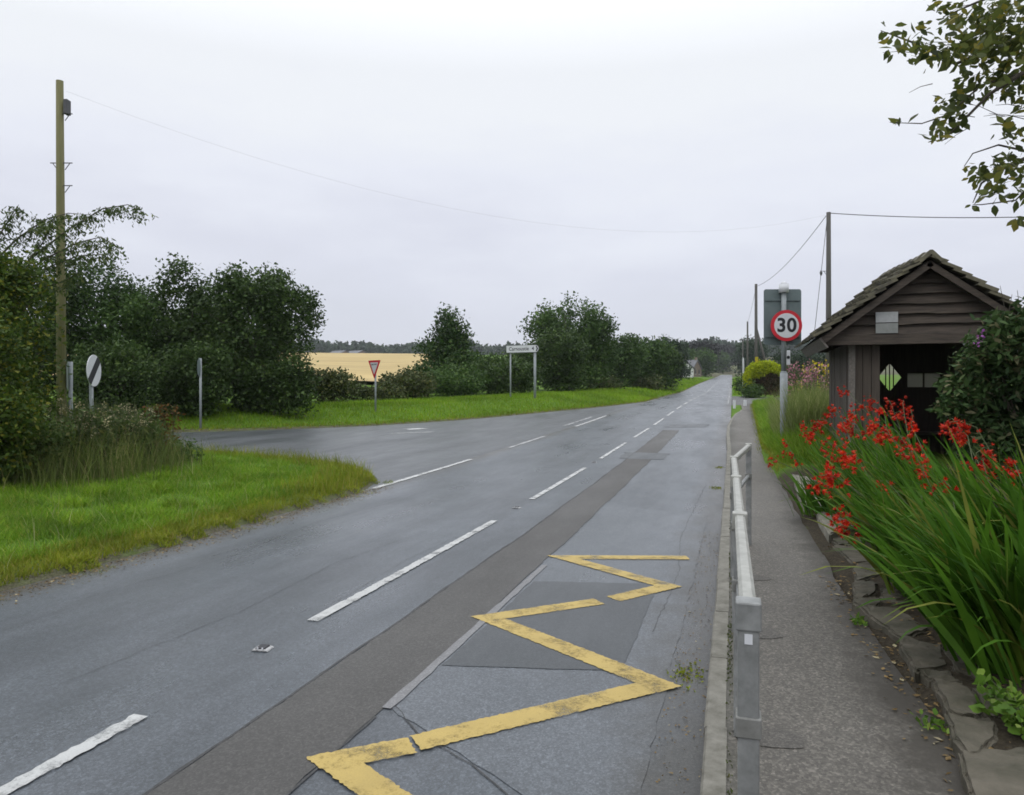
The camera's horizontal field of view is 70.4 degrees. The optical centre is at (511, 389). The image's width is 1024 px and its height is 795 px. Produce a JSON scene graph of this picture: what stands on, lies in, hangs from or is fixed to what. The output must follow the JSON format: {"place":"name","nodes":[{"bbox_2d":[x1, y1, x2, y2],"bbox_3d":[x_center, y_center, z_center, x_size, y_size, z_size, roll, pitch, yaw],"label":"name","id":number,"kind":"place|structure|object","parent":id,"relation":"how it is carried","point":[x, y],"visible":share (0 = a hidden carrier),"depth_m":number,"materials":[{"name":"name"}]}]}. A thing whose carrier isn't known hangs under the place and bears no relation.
{"place":"outdoors","nodes":[
{"label":"outdoors","id":0,"kind":"place"},
{"bbox_2d":[0,422,217,494],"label":"rank grass","id":1,"kind":"structure","parent":0,"point":[122,461],"depth_m":11.68,"materials":[{"name":"plant"}]},
{"bbox_2d":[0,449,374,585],"bbox_3d":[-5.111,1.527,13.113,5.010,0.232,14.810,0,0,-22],"label":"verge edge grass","id":2,"kind":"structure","parent":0,"point":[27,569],"depth_m":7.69,"materials":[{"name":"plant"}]},
{"bbox_2d":[32,352,429,381],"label":"barley field","id":3,"kind":"structure","parent":0,"point":[357,364],"depth_m":126.05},
{"bbox_2d":[0,375,731,794],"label":"road","id":4,"kind":"structure","parent":0,"point":[212,679],"depth_m":5.38,"materials":[{"name":"asphalt"}]},
{"bbox_2d":[0,714,146,794],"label":"dash","id":5,"kind":"object","parent":4,"relation":"on","point":[59,760],"visible":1,"depth_m":3.26,"materials":[{"name":"white paint"}]},
{"bbox_2d":[0,486,390,604],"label":"edge grit","id":6,"kind":"object","parent":4,"relation":"on","point":[164,549],"visible":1,"depth_m":7.47,"materials":[{"name":"gravel"}]},
{"bbox_2d":[59,475,396,575],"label":"creeping edge grass","id":7,"kind":"structure","parent":4,"relation":"on","point":[91,562],"depth_m":8.00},
{"bbox_2d":[307,738,416,794],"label":"zigzag marking","id":8,"kind":"object","parent":4,"relation":"on","point":[355,773],"visible":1,"depth_m":3.17,"materials":[{"name":"yellow paint"}]},
{"bbox_2d":[307,520,495,620],"bbox_3d":[-0.820,1.639,7.126,0.104,0.006,4.100,0,0,17],"label":"dash","id":9,"kind":"object","parent":4,"relation":"on","point":[343,603],"visible":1,"depth_m":6.31,"materials":[{"name":"white paint"}]},
{"bbox_2d":[142,430,662,794],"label":"tar seam","id":10,"kind":"object","parent":4,"relation":"on","point":[202,754],"visible":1,"depth_m":4.16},
{"bbox_2d":[146,430,678,794],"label":"trench patch","id":11,"kind":"object","parent":4,"relation":"on","point":[334,708],"visible":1,"depth_m":4.15,"materials":[{"name":"asphalt"}]},
{"bbox_2d":[383,565,546,707],"bbox_3d":[-0.169,1.643,5.273,0.066,0.001,3.202,0,0,17],"label":"joint seal line","id":12,"kind":"object","parent":4,"relation":"on","point":[400,695],"visible":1,"depth_m":4.57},
{"bbox_2d":[392,505,707,794],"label":"bay surface","id":13,"kind":"object","parent":4,"relation":"on","point":[603,750],"visible":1,"depth_m":3.93,"materials":[{"name":"asphalt"}]},
{"bbox_2d":[410,598,679,749],"bbox_3d":[0.110,1.641,4.507,1.499,0.001,2.221,0,0,-8],"label":"zigzag marking","id":14,"kind":"object","parent":13,"relation":"on","point":[483,726],"visible":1,"depth_m":3.94,"materials":[{"name":"yellow paint"}]},
{"bbox_2d":[442,581,653,670],"bbox_3d":[0.413,1.644,5.245,1.068,0.001,2.228,0,0,17],"label":"bay patch","id":15,"kind":"object","parent":13,"relation":"on","point":[609,627],"visible":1,"depth_m":4.97,"materials":[{"name":"asphalt"}]},
{"bbox_2d":[548,555,688,600],"bbox_3d":[1.202,1.641,6.595,1.319,0.001,1.640,0,0,-16],"label":"zigzag marking","id":16,"kind":"object","parent":13,"relation":"on","point":[631,594],"visible":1,"depth_m":6.59,"materials":[{"name":"yellow paint"}]},
{"bbox_2d":[165,402,642,488],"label":"side road","id":17,"kind":"structure","parent":0,"point":[404,452],"depth_m":21.86,"materials":[{"name":"asphalt"}]},
{"bbox_2d":[0,355,1023,750],"bbox_3d":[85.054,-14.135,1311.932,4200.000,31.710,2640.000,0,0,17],"label":"ground","id":18,"kind":"structure","parent":0,"point":[890,377],"depth_m":9.56,"materials":[{"name":"plant"}]},
{"bbox_2d":[0,315,53,485],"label":"hawthorn bush","id":19,"kind":"object","parent":18,"relation":"on","point":[12,419],"visible":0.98,"depth_m":10.52,"materials":[{"name":"green plant"}]},
{"bbox_2d":[0,244,72,421],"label":"hawthorn bush","id":20,"kind":"object","parent":18,"relation":"on","point":[14,275],"visible":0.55,"depth_m":12.16,"materials":[{"name":"green plant"}]},
{"bbox_2d":[0,411,77,481],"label":"bramble thicket","id":21,"kind":"object","parent":18,"relation":"on","point":[53,433],"visible":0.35,"depth_m":11.08,"materials":[{"name":"green plant"}]},
{"bbox_2d":[15,273,82,408],"bbox_3d":[-18.379,-1.838,26.929,4.374,5.892,4.259,0,0,-11],"label":"sycamore tree","id":22,"kind":"object","parent":18,"relation":"on","point":[46,351],"visible":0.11,"depth_m":26.81,"materials":[{"name":"green plant"}]},
{"bbox_2d":[50,79,72,421],"bbox_3d":[-10.426,-2.696,16.800,0.510,8.919,0.218,0,0,0],"label":"utility pole","id":23,"kind":"object","parent":18,"relation":"on","point":[63,106],"visible":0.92,"depth_m":16.73,"materials":[{"name":"wood"}]},
{"bbox_2d":[66,362,72,417],"bbox_3d":[-10.348,0.504,16.994,0.104,2.328,0.660,0,0,-37],"label":"edge on sign","id":24,"kind":"object","parent":18,"relation":"on","point":[69,379],"visible":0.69,"depth_m":16.97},
{"bbox_2d":[41,405,116,454],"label":"bramble thicket","id":25,"kind":"object","parent":18,"relation":"on","point":[89,417],"visible":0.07,"depth_m":12.61,"materials":[{"name":"green plant"}]},
{"bbox_2d":[0,204,158,316],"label":"ash tree","id":26,"kind":"object","parent":18,"relation":"on","point":[45,230],"visible":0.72,"depth_m":14.25,"materials":[{"name":"green plant"}]},
{"bbox_2d":[38,397,123,474],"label":"thistle plant","id":27,"kind":"object","parent":18,"relation":"on","point":[85,425],"visible":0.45,"depth_m":12.12,"materials":[{"name":"green plant"}]},
{"bbox_2d":[86,355,100,408],"bbox_3d":[-10.022,0.421,17.302,0.115,2.512,0.753,0,0,-7],"label":"speed limit sign","id":28,"kind":"object","parent":18,"relation":"on","point":[93,370],"visible":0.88,"depth_m":17.26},
{"bbox_2d":[36,248,167,402],"bbox_3d":[-16.404,-2.379,28.979,4.758,6.572,4.607,0,0,-23],"label":"sycamore tree","id":29,"kind":"object","parent":18,"relation":"on","point":[116,302],"visible":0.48,"depth_m":28.51,"materials":[{"name":"green plant"}]},
{"bbox_2d":[66,331,164,416],"bbox_3d":[-14.089,-0.306,25.561,3.977,3.529,2.584,0,0,17],"label":"understorey bush","id":30,"kind":"object","parent":18,"relation":"on","point":[121,378],"visible":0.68,"depth_m":25.12,"materials":[{"name":"green plant"}]},
{"bbox_2d":[80,402,166,447],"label":"bramble thicket","id":31,"kind":"object","parent":18,"relation":"on","point":[157,424],"visible":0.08,"depth_m":13.68,"materials":[{"name":"green plant"}]},
{"bbox_2d":[88,399,168,466],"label":"thistle plant","id":32,"kind":"object","parent":18,"relation":"on","point":[128,417],"visible":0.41,"depth_m":13.05,"materials":[{"name":"green plant"}]},
{"bbox_2d":[113,281,187,402],"bbox_3d":[-16.323,-2.106,32.958,4.313,5.824,3.959,0,0,-17],"label":"elder tree","id":33,"kind":"object","parent":18,"relation":"on","point":[169,311],"visible":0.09,"depth_m":32.73,"materials":[{"name":"green plant"}]},
{"bbox_2d":[0,450,304,529],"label":"tussock grass","id":34,"kind":"structure","parent":18,"relation":"on","point":[79,518],"depth_m":10.20,"materials":[{"name":"plant"}]},
{"bbox_2d":[142,403,185,458],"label":"dock plant","id":35,"kind":"object","parent":18,"relation":"on","point":[160,409],"visible":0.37,"depth_m":14.39,"materials":[{"name":"green plant"}]},
{"bbox_2d":[0,441,347,570],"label":"seed stalks","id":36,"kind":"object","parent":18,"relation":"on","point":[144,500],"visible":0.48,"depth_m":9.26,"materials":[{"name":"green plant"}]},
{"bbox_2d":[0,449,349,563],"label":"verge grass","id":37,"kind":"structure","parent":18,"relation":"on","point":[18,527],"depth_m":9.85,"materials":[{"name":"plant"}]},
{"bbox_2d":[146,252,224,401],"bbox_3d":[-13.857,-2.432,30.891,3.494,6.611,4.208,0,0,17],"label":"alder tree","id":38,"kind":"object","parent":18,"relation":"on","point":[186,332],"visible":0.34,"depth_m":30.23,"materials":[{"name":"green plant"}]},
{"bbox_2d":[143,337,240,416],"bbox_3d":[-12.201,-0.428,27.549,4.164,3.148,2.791,0,0,17],"label":"understorey bush","id":39,"kind":"object","parent":18,"relation":"on","point":[180,375],"visible":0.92,"depth_m":27.02,"materials":[{"name":"green plant"}]},
{"bbox_2d":[197,358,201,428],"bbox_3d":[-11.001,0.233,25.595,0.104,2.694,0.620,0,0,-33],"label":"edge on sign","id":40,"kind":"object","parent":18,"relation":"on","point":[199,366],"visible":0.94,"depth_m":25.57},
{"bbox_2d":[183,259,327,408],"bbox_3d":[-10.628,-2.265,30.102,5.609,6.498,5.385,0,0,17],"label":"oak tree","id":41,"kind":"object","parent":18,"relation":"on","point":[248,308],"visible":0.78,"depth_m":29.17,"materials":[{"name":"green plant"}]},
{"bbox_2d":[226,351,322,416],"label":"understorey bush","id":42,"kind":"object","parent":18,"relation":"on","point":[292,382],"visible":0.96,"depth_m":28.15,"materials":[{"name":"green plant"}]},
{"bbox_2d":[180,442,373,494],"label":"corner grass","id":43,"kind":"structure","parent":18,"relation":"on","point":[331,480],"depth_m":13.01,"materials":[{"name":"plant"}]},
{"bbox_2d":[307,366,365,401],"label":"hedge bush","id":44,"kind":"object","parent":18,"relation":"on","point":[333,383],"visible":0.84,"depth_m":36.14,"materials":[{"name":"green plant"}]},
{"bbox_2d":[36,389,655,429],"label":"verge grass","id":45,"kind":"structure","parent":18,"relation":"on","point":[554,395],"depth_m":34.02,"materials":[{"name":"plant"}]},
{"bbox_2d":[344,377,406,400],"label":"hedge bush","id":46,"kind":"object","parent":18,"relation":"on","point":[383,392],"visible":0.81,"depth_m":38.62,"materials":[{"name":"green plant"}]},
{"bbox_2d":[376,365,437,398],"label":"hedge bush","id":47,"kind":"object","parent":18,"relation":"on","point":[419,385],"visible":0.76,"depth_m":40.31,"materials":[{"name":"green plant"}]},
{"bbox_2d":[170,397,657,430],"bbox_3d":[-1.355,0.966,39.270,9.957,0.975,46.734,0,0,44],"label":"verge fringe","id":48,"kind":"object","parent":18,"relation":"on","point":[448,418],"visible":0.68,"depth_m":29.82,"materials":[{"name":"green plant"}]},
{"bbox_2d":[408,301,487,393],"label":"conical tree","id":49,"kind":"object","parent":18,"relation":"on","point":[448,342],"visible":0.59,"depth_m":51.86,"materials":[{"name":"green plant"}]},
{"bbox_2d":[423,360,491,395],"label":"hedge bush","id":50,"kind":"object","parent":18,"relation":"on","point":[452,381],"visible":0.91,"depth_m":45.07,"materials":[{"name":"green plant"}]},
{"bbox_2d":[464,355,545,394],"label":"hedge bush","id":51,"kind":"object","parent":18,"relation":"on","point":[499,374],"visible":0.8,"depth_m":48.74,"materials":[{"name":"green plant"}]},
{"bbox_2d":[506,345,538,397],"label":"direction sign","id":52,"kind":"object","parent":18,"relation":"on","point":[510,349],"visible":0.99,"depth_m":41.84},
{"bbox_2d":[73,336,1017,356],"bbox_3d":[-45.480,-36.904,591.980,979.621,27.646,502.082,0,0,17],"label":"woodland","id":53,"kind":"object","parent":18,"relation":"on","point":[322,346],"visible":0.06,"depth_m":639.73,"materials":[{"name":"green plant"}]},
{"bbox_2d":[526,322,594,391],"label":"hawthorn tree","id":54,"kind":"object","parent":18,"relation":"on","point":[555,374],"visible":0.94,"depth_m":55.05,"materials":[{"name":"green plant"}]},
{"bbox_2d":[516,290,622,389],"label":"lime tree","id":55,"kind":"object","parent":18,"relation":"on","point":[598,328],"visible":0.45,"depth_m":62.36,"materials":[{"name":"green plant"}]},
{"bbox_2d":[587,374,625,388],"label":"verge bush","id":56,"kind":"object","parent":18,"relation":"on","point":[612,383],"visible":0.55,"depth_m":67.51,"materials":[{"name":"green plant"}]},
{"bbox_2d":[598,333,651,387],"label":"roadside tree","id":57,"kind":"object","parent":18,"relation":"on","point":[634,351],"visible":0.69,"depth_m":74.87,"materials":[{"name":"green plant"}]},
{"bbox_2d":[561,377,706,396],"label":"roadside grass","id":58,"kind":"structure","parent":18,"relation":"on","point":[690,382],"depth_m":74.60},
{"bbox_2d":[627,373,667,390],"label":"verge bush","id":59,"kind":"object","parent":18,"relation":"on","point":[643,383],"visible":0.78,"depth_m":75.55,"materials":[{"name":"green plant"}]},
{"bbox_2d":[623,334,678,388],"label":"roadside tree","id":60,"kind":"object","parent":18,"relation":"on","point":[657,351],"visible":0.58,"depth_m":80.54,"materials":[{"name":"green plant"}]},
{"bbox_2d":[656,345,685,390],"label":"roadside tree","id":61,"kind":"object","parent":18,"relation":"on","point":[680,364],"visible":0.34,"depth_m":83.14,"materials":[{"name":"green plant"}]},
{"bbox_2d":[674,339,693,378],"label":"spruce tree","id":62,"kind":"object","parent":18,"relation":"on","point":[686,371],"visible":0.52,"depth_m":149.38,"materials":[{"name":"green plant"}]},
{"bbox_2d":[683,346,717,376],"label":"village tree","id":63,"kind":"object","parent":18,"relation":"on","point":[706,358],"visible":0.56,"depth_m":232.00,"materials":[{"name":"green plant"}]},
{"bbox_2d":[684,338,722,374],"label":"copper beech","id":64,"kind":"object","parent":18,"relation":"on","point":[710,346],"visible":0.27,"depth_m":296.96,"materials":[{"name":"green plant"}]},
{"bbox_2d":[700,410,741,794],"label":"kerb","id":65,"kind":"structure","parent":18,"relation":"on","point":[713,779],"depth_m":3.91,"materials":[{"name":"concrete"}]},
{"bbox_2d":[735,379,767,397],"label":"bush","id":66,"kind":"object","parent":18,"relation":"on","point":[750,390],"visible":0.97,"depth_m":57.65,"materials":[{"name":"green plant"}]},
{"bbox_2d":[734,335,771,372],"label":"hilltop tree","id":67,"kind":"object","parent":18,"relation":"on","point":[751,348],"visible":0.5,"depth_m":208.64,"materials":[{"name":"green plant"}]},
{"bbox_2d":[742,359,780,396],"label":"clipped hedge","id":68,"kind":"object","parent":18,"relation":"on","point":[766,374],"visible":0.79,"depth_m":59.02,"materials":[{"name":"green plant"}]},
{"bbox_2d":[754,284,773,395],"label":"utility pole","id":69,"kind":"object","parent":18,"relation":"on","point":[756,336],"visible":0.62,"depth_m":59.90,"materials":[{"name":"brown wood"}]},
{"bbox_2d":[764,282,801,435],"bbox_3d":[5.696,-0.469,15.200,0.787,3.586,0.210,0,0,1],"label":"speed limit sign","id":70,"kind":"object","parent":18,"relation":"on","point":[782,318],"visible":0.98,"depth_m":15.17,"materials":[{"name":"metal"}]},
{"bbox_2d":[767,346,825,379],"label":"field hedge","id":71,"kind":"object","parent":18,"relation":"on","point":[800,359],"visible":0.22,"depth_m":119.35,"materials":[{"name":"green plant"}]},
{"bbox_2d":[767,439,840,517],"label":"crocosmia plant","id":72,"kind":"object","parent":18,"relation":"on","point":[811,498],"visible":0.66,"depth_m":8.49,"materials":[{"name":"green plant"}]},
{"bbox_2d":[786,359,826,398],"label":"willowherb clump","id":73,"kind":"object","parent":18,"relation":"on","point":[813,372],"visible":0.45,"depth_m":19.50,"materials":[{"name":"pink plant"}]},
{"bbox_2d":[824,212,830,379],"bbox_3d":[13.038,-3.115,29.969,0.368,8.453,0.240,0,0,-29],"label":"utility pole","id":74,"kind":"object","parent":18,"relation":"on","point":[828,267],"visible":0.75,"depth_m":29.92,"materials":[{"name":"brown wood"}]},
{"bbox_2d":[754,375,901,437],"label":"tall grass","id":75,"kind":"structure","parent":18,"relation":"on","point":[806,407],"depth_m":14.60,"materials":[{"name":"plant"}]},
{"bbox_2d":[781,421,885,518],"bbox_3d":[3.876,0.905,8.300,1.436,1.073,1.667,0,0,-13],"label":"crocosmia plant","id":76,"kind":"object","parent":18,"relation":"on","point":[807,500],"visible":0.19,"depth_m":8.28,"materials":[{"name":"green plant"}]},
{"bbox_2d":[813,502,855,542],"bbox_3d":[3.686,1.523,8.317,0.370,0.238,2.498,0,0,19],"label":"edging stone","id":77,"kind":"object","parent":18,"relation":"on","point":[829,534],"visible":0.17,"depth_m":7.59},
{"bbox_2d":[833,545,867,563],"bbox_3d":[3.127,1.565,6.579,0.290,0.179,0.728,0,0,9],"label":"edging stone","id":78,"kind":"object","parent":18,"relation":"on","point":[854,555],"visible":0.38,"depth_m":6.58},
{"bbox_2d":[786,413,927,522],"bbox_3d":[3.526,0.843,7.535,1.453,1.174,1.597,0,0,-33],"label":"crocosmia plant","id":79,"kind":"object","parent":18,"relation":"on","point":[844,474],"visible":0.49,"depth_m":7.56,"materials":[{"name":"green plant"}]},
{"bbox_2d":[814,461,905,544],"bbox_3d":[3.495,1.042,6.663,1.236,0.793,1.298,0,0,-16],"label":"crocosmia plant","id":80,"kind":"object","parent":18,"relation":"on","point":[844,508],"visible":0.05,"depth_m":6.82,"materials":[{"name":"green plant"}]},
{"bbox_2d":[852,580,877,599],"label":"edging stone","id":81,"kind":"object","parent":18,"relation":"on","point":[863,589],"visible":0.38,"depth_m":5.42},
{"bbox_2d":[793,385,936,478],"bbox_3d":[4.397,0.642,8.807,1.683,1.427,1.762,0,0,-22],"label":"crocosmia plant","id":82,"kind":"object","parent":18,"relation":"on","point":[862,418],"visible":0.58,"depth_m":8.88,"materials":[{"name":"green plant"}]},
{"bbox_2d":[851,562,879,581],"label":"edging stone","id":83,"kind":"object","parent":18,"relation":"on","point":[861,574],"visible":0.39,"depth_m":5.92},
{"bbox_2d":[788,444,960,596],"bbox_3d":[2.742,0.947,5.338,1.628,1.058,1.485,0,0,-36],"label":"crocosmia plant","id":84,"kind":"object","parent":18,"relation":"on","point":[864,520],"visible":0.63,"depth_m":5.24,"materials":[{"name":"green plant"}]},
{"bbox_2d":[857,604,929,641],"bbox_3d":[2.488,1.565,4.671,0.286,0.178,0.693,0,0,4],"label":"edging stone","id":85,"kind":"object","parent":18,"relation":"on","point":[895,628],"visible":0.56,"depth_m":4.68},
{"bbox_2d":[826,411,991,519],"bbox_3d":[3.331,0.804,6.063,1.741,1.217,1.539,0,0,-41],"label":"crocosmia plant","id":86,"kind":"object","parent":18,"relation":"on","point":[909,470],"visible":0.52,"depth_m":6.27,"materials":[{"name":"green plant"}]},
{"bbox_2d":[795,250,1023,453],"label":"bus shelter","id":87,"kind":"object","parent":18,"relation":"on","point":[911,322],"visible":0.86,"depth_m":11.38,"materials":[{"name":"brown"}]},
{"bbox_2d":[907,373,939,386],"bbox_3d":[7.672,-0.180,13.522,0.540,0.260,0.026,0,0,17],"label":"rear window","id":88,"kind":"structure","parent":87,"relation":"in","point":[913,379],"depth_m":13.54,"materials":[{"name":"grey"}]},
{"bbox_2d":[804,457,1023,688],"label":"crocosmia plant","id":89,"kind":"object","parent":18,"relation":"on","point":[971,607],"visible":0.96,"depth_m":3.75,"materials":[{"name":"green plant"}]},
{"bbox_2d":[898,635,945,682],"bbox_3d":[2.336,1.563,4.085,0.255,0.174,0.631,0,0,17],"label":"edging stone","id":90,"kind":"object","parent":18,"relation":"on","point":[916,655],"visible":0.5,"depth_m":4.07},
{"bbox_2d":[919,669,962,687],"bbox_3d":[2.232,1.561,3.792,0.182,0.182,0.193,0,0,17],"label":"edging stone","id":91,"kind":"object","parent":18,"relation":"on","point":[927,676],"visible":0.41,"depth_m":3.78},
{"bbox_2d":[870,417,1023,573],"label":"crocosmia plant","id":92,"kind":"object","parent":18,"relation":"on","point":[983,490],"visible":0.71,"depth_m":4.49,"materials":[{"name":"green plant"}]},
{"bbox_2d":[878,0,1023,231],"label":"whitebeam tree","id":93,"kind":"object","parent":18,"relation":"on","point":[986,44],"visible":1,"depth_m":4.48,"materials":[{"name":"green plant"}]},
{"bbox_2d":[931,678,984,718],"bbox_3d":[2.168,1.562,3.531,0.195,0.179,0.480,0,0,17],"label":"edging stone","id":94,"kind":"object","parent":18,"relation":"on","point":[956,698],"visible":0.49,"depth_m":3.49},
{"bbox_2d":[943,649,984,678],"bbox_3d":[2.481,1.565,3.953,0.204,0.179,0.433,0,0,21],"label":"edging stone","id":95,"kind":"object","parent":18,"relation":"on","point":[958,666],"visible":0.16,"depth_m":3.90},
{"bbox_2d":[944,712,997,758],"bbox_3d":[2.010,1.565,3.141,0.204,0.179,0.458,0,0,25],"label":"edging stone","id":96,"kind":"object","parent":18,"relation":"on","point":[970,735],"visible":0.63,"depth_m":3.14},
{"bbox_2d":[968,668,1023,739],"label":"creeping plant","id":97,"kind":"object","parent":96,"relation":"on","point":[1001,702],"visible":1,"depth_m":3.27,"materials":[{"name":"green plant"}]},
{"bbox_2d":[925,286,1023,499],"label":"buddleia shrub","id":98,"kind":"object","parent":18,"relation":"on","point":[987,399],"visible":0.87,"depth_m":6.87,"materials":[{"name":"green plant"}]},
{"bbox_2d":[958,746,1023,794],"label":"edging stone","id":99,"kind":"object","parent":18,"relation":"on","point":[991,772],"visible":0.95,"depth_m":2.82,"materials":[{"name":"stone"}]},
{"bbox_2d":[0,0,1023,346],"label":"sky","id":100,"kind":"structure","parent":0,"point":[667,120],"materials":[{"name":"white"}]},
{"bbox_2d":[750,404,791,475],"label":"bank edge grass","id":101,"kind":"structure","parent":0,"point":[765,447],"depth_m":16.42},
{"bbox_2d":[750,396,840,467],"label":"bank grass","id":102,"kind":"structure","parent":0,"point":[763,422],"depth_m":14.65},
{"bbox_2d":[726,404,965,794],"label":"pavement","id":103,"kind":"structure","parent":0,"point":[825,691],"depth_m":3.76,"materials":[{"name":"asphalt"}]},
{"bbox_2d":[726,528,732,794],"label":"kerb moss","id":104,"kind":"object","parent":103,"relation":"on","point":[729,659],"visible":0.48,"depth_m":4.21,"materials":[{"name":"green plant"}]},
{"bbox_2d":[730,443,761,794],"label":"guard rail","id":105,"kind":"object","parent":103,"relation":"on","point":[746,616],"visible":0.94,"depth_m":1.88,"materials":[{"name":"metal"}]},
{"bbox_2d":[732,726,803,747],"bbox_3d":[1.142,1.546,3.239,0.308,0.001,0.203,0,0,17],"label":"pavement patch","id":106,"kind":"object","parent":103,"relation":"on","point":[775,737],"visible":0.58,"depth_m":3.22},
{"bbox_2d":[819,575,989,790],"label":"fallen leaves","id":107,"kind":"object","parent":103,"relation":"on","point":[925,704],"visible":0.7,"depth_m":3.87,"materials":[{"name":"brown plant"}]},
{"bbox_2d":[910,708,949,733],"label":"weed sprig","id":108,"kind":"object","parent":103,"relation":"on","point":[933,720],"visible":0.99,"depth_m":3.32,"materials":[{"name":"green plant"}]},
{"bbox_2d":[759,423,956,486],"bbox_3d":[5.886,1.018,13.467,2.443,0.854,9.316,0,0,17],"label":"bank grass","id":109,"kind":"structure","parent":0,"point":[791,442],"depth_m":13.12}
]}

